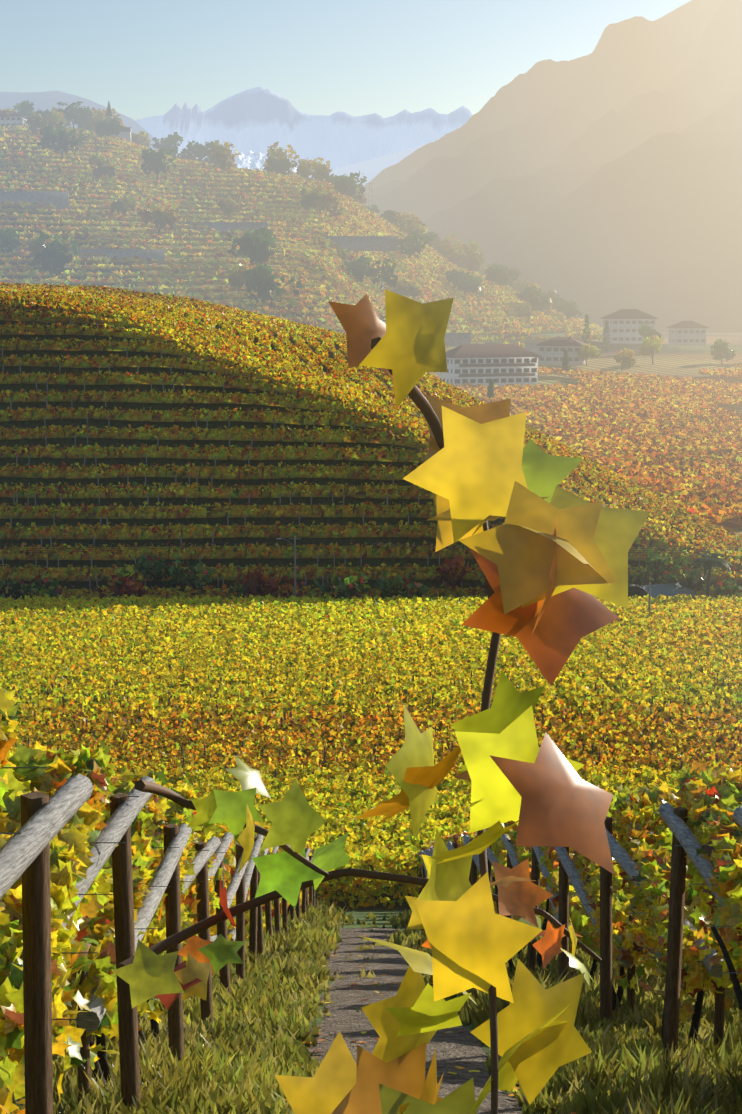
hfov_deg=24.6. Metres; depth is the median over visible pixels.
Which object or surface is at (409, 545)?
power lines
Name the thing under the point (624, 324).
manor house
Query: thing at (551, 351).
house
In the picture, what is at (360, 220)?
hillside vine rows
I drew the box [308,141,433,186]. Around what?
ridge
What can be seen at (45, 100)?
ridge
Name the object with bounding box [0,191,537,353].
terrace stone walls
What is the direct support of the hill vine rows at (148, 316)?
on the ground at (686, 361)
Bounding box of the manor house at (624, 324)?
[600,309,657,343]
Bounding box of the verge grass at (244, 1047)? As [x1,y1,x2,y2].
[4,895,741,1113]
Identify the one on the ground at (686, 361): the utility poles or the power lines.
the utility poles
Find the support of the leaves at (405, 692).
on the ground at (686, 361)
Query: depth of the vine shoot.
0.96 m
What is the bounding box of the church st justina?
[106,101,131,141]
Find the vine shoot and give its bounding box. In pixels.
[112,289,649,1113]
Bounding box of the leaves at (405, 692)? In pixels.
[13,670,741,782]
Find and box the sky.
[0,0,690,119]
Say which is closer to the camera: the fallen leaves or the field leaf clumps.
the fallen leaves
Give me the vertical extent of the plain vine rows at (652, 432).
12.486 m
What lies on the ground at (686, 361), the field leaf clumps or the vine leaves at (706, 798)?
the vine leaves at (706, 798)
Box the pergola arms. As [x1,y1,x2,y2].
[0,774,741,1032]
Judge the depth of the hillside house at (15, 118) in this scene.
850.23 m
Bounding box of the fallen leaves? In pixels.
[274,930,575,1113]
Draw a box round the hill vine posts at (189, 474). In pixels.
[2,306,740,599]
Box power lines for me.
[31,497,741,552]
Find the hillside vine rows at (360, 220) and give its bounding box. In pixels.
[0,123,602,346]
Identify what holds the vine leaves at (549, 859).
on the ground at (686, 361)
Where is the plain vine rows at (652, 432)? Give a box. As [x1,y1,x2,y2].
[435,364,741,537]
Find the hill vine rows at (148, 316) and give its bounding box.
[0,282,741,599]
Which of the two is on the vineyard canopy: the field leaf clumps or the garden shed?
the field leaf clumps
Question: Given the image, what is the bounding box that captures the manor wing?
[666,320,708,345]
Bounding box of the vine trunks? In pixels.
[89,867,741,1084]
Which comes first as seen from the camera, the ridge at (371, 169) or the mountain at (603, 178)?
the mountain at (603, 178)
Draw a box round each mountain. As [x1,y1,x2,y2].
[135,87,472,171]
[358,0,741,332]
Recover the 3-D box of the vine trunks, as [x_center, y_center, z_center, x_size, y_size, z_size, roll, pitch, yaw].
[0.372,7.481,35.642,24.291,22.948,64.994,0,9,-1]
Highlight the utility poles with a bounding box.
[276,185,656,615]
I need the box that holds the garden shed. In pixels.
[633,577,696,597]
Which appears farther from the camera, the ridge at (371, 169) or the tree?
the ridge at (371, 169)
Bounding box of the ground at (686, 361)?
[0,133,741,1113]
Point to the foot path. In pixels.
(463, 1048)
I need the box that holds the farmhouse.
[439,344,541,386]
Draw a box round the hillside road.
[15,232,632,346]
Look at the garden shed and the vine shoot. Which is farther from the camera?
the garden shed
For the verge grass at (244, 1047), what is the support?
on the ground at (686, 361)
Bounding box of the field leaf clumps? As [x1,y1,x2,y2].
[0,593,741,908]
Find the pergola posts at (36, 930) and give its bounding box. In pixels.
[20,791,724,1113]
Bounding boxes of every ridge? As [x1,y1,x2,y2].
[0,91,176,156]
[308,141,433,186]
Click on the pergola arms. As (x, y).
(41, 827)
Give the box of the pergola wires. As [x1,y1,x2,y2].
[0,767,741,1019]
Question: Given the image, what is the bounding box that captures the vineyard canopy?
[0,598,741,854]
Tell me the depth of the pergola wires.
12.90 m
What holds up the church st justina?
on the ground at (686, 361)
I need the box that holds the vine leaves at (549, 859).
[209,821,654,973]
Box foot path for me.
[308,928,521,1113]
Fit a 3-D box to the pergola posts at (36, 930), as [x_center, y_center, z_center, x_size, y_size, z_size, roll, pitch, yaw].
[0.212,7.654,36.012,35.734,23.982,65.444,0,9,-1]
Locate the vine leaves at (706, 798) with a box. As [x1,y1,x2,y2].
[0,686,741,1113]
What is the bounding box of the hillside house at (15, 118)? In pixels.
[0,111,27,129]
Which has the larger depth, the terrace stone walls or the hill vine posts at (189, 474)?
the terrace stone walls
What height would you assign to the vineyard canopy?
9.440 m
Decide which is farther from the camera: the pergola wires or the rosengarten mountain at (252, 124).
the rosengarten mountain at (252, 124)
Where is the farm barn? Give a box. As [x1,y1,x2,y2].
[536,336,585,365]
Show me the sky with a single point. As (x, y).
(386, 58)
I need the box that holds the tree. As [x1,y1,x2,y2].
[0,100,741,600]

